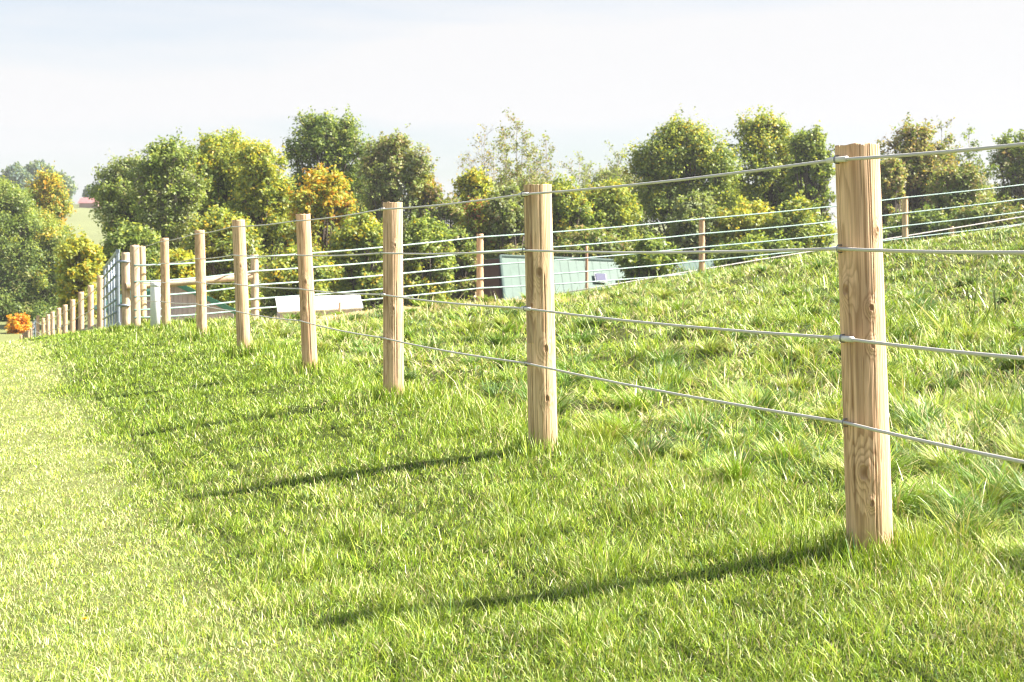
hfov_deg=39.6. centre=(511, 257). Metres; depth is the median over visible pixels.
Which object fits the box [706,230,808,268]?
leafy bush
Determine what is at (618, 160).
slender tree
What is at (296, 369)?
tuft grass
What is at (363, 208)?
broadleaf tree
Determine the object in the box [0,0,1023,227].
sky
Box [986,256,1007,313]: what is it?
tall weed
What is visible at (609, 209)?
leafy bush
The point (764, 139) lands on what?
broadleaf tree
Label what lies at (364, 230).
leafy bush
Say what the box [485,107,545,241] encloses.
slender tree
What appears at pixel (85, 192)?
broadleaf tree
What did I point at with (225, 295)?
leafy bush
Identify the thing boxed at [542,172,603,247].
leafy bush
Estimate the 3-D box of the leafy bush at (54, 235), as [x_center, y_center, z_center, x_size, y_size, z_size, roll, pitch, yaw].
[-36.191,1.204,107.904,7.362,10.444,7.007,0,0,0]
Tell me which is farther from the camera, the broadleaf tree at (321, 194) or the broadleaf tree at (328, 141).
the broadleaf tree at (328, 141)
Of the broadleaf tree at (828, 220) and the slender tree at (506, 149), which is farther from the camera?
the broadleaf tree at (828, 220)
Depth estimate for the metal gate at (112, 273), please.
27.41 m
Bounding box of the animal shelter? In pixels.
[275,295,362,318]
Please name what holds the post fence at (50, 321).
on the ground at (80, 218)
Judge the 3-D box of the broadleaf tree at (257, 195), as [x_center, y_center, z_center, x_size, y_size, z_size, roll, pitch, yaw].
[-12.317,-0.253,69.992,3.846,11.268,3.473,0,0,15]
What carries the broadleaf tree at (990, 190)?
on the ground at (80, 218)
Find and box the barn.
[78,198,100,207]
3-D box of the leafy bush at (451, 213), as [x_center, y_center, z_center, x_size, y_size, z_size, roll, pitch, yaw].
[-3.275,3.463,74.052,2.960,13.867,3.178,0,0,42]
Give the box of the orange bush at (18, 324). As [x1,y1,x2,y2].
[4,312,31,333]
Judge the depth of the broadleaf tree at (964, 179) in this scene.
75.56 m
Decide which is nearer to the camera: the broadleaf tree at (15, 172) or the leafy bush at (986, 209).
the leafy bush at (986, 209)
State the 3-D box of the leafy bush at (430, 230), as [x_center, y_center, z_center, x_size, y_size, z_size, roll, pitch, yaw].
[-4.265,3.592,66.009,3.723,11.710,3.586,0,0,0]
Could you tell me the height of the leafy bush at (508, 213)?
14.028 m
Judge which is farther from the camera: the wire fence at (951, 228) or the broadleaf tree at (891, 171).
the broadleaf tree at (891, 171)
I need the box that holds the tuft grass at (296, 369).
[98,318,1003,586]
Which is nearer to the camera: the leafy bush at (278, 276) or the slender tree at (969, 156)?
the leafy bush at (278, 276)
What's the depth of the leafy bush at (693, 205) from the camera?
69.46 m
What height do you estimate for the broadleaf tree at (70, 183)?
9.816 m
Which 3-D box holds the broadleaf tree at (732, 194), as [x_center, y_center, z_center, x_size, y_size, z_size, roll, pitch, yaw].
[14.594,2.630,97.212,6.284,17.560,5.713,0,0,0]
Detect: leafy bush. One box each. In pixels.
[2,205,79,320]
[52,228,106,330]
[99,217,161,298]
[153,243,195,289]
[178,199,269,306]
[206,272,263,318]
[259,240,344,319]
[322,205,382,310]
[403,209,459,305]
[426,191,465,288]
[432,224,487,301]
[456,194,505,273]
[481,178,524,300]
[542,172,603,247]
[553,223,633,258]
[582,176,643,255]
[611,227,691,285]
[665,189,724,260]
[705,194,779,266]
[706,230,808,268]
[754,189,836,255]
[882,202,951,243]
[940,190,1023,235]
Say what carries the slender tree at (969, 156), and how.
on the ground at (80, 218)
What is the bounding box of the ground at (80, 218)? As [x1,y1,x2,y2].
[0,204,1023,681]
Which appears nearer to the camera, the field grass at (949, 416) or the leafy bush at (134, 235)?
the field grass at (949, 416)
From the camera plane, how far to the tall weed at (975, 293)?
12.50 m
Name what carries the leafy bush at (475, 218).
on the ground at (80, 218)
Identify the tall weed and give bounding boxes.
[962,256,980,318]
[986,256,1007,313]
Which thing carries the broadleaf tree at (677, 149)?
on the ground at (80, 218)
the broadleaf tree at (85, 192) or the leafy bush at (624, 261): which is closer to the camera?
the leafy bush at (624, 261)
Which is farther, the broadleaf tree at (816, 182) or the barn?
the barn
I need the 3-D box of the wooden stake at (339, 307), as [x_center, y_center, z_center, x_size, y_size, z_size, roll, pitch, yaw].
[-4.058,1.408,33.499,0.070,0.785,0.070,0,0,0]
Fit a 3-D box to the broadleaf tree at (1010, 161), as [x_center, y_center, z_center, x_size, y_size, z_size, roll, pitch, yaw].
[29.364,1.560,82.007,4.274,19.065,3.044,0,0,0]
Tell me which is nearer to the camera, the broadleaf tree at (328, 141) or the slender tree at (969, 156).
the slender tree at (969, 156)
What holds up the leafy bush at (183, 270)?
on the ground at (80, 218)
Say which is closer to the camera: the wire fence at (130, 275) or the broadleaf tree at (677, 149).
the wire fence at (130, 275)
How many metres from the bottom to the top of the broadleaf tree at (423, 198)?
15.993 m
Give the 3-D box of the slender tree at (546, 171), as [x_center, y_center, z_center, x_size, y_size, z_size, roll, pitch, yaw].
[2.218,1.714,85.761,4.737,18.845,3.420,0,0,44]
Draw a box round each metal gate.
[32,320,35,336]
[102,249,129,327]
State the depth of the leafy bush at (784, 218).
67.27 m
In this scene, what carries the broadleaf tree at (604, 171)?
on the ground at (80, 218)
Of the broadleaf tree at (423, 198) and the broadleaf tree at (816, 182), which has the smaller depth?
the broadleaf tree at (816, 182)
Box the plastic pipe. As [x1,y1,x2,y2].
[150,282,160,325]
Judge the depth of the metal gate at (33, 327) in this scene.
67.16 m
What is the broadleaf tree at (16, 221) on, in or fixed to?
on the ground at (80, 218)
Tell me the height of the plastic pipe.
0.933 m
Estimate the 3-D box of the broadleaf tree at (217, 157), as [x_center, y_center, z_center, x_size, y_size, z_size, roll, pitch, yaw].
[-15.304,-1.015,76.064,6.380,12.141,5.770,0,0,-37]
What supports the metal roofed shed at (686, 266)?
on the ground at (80, 218)
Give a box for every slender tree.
[453,124,503,211]
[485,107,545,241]
[525,130,587,195]
[564,151,606,205]
[596,140,650,255]
[925,115,966,232]
[952,124,999,201]
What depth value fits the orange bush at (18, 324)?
89.67 m
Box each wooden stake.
[338,300,340,311]
[585,246,587,290]
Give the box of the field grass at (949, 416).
[161,222,1023,590]
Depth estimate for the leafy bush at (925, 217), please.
71.24 m
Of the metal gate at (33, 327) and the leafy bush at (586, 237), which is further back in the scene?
the leafy bush at (586, 237)
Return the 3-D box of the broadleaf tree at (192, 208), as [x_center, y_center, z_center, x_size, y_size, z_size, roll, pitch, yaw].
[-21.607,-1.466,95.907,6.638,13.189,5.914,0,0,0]
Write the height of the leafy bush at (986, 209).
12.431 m
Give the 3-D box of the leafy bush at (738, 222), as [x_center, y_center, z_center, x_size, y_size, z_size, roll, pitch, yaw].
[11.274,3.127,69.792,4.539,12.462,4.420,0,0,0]
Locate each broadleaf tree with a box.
[0,161,31,190]
[0,175,50,320]
[24,159,54,197]
[24,160,76,298]
[54,169,77,205]
[82,185,92,197]
[85,147,173,277]
[122,127,212,261]
[155,148,216,238]
[164,126,277,288]
[223,138,298,312]
[271,171,294,260]
[274,162,358,310]
[279,104,373,238]
[339,155,388,279]
[353,123,443,302]
[406,173,444,259]
[451,165,502,225]
[491,166,557,232]
[576,163,649,236]
[614,103,752,248]
[707,175,744,210]
[721,104,807,235]
[748,189,836,229]
[780,120,835,246]
[875,112,959,239]
[880,158,908,230]
[922,158,995,234]
[985,180,998,199]
[986,128,1023,213]
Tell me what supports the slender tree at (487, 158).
on the ground at (80, 218)
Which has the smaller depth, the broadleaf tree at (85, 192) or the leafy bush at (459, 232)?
the leafy bush at (459, 232)
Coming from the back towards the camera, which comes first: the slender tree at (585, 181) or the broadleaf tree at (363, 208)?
the broadleaf tree at (363, 208)
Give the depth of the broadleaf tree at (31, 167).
316.17 m
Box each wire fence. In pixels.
[121,184,1023,325]
[138,142,1023,556]
[554,216,1023,294]
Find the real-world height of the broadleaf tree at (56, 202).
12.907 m
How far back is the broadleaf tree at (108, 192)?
78.92 m
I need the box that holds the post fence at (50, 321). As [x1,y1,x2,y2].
[20,275,102,339]
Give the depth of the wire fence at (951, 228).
45.66 m
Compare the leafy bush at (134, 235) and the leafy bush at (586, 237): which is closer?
the leafy bush at (134, 235)
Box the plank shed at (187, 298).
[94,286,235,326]
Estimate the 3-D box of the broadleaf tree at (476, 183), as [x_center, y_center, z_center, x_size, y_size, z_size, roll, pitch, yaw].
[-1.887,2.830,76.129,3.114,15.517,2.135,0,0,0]
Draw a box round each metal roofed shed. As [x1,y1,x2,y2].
[483,254,624,301]
[669,259,714,272]
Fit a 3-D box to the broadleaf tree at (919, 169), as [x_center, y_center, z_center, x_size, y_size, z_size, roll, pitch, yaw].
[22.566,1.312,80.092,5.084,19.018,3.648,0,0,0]
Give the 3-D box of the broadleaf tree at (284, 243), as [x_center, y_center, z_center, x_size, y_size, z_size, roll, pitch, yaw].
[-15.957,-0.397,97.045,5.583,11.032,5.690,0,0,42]
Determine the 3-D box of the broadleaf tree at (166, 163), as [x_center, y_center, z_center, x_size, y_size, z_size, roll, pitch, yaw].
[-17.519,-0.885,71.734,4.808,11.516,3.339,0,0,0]
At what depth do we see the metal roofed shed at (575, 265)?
60.79 m
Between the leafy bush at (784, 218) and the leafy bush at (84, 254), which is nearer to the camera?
the leafy bush at (84, 254)
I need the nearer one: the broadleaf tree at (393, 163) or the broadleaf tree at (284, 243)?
the broadleaf tree at (393, 163)
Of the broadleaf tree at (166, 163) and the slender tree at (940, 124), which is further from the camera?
the slender tree at (940, 124)
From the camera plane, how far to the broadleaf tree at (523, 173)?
98.21 m

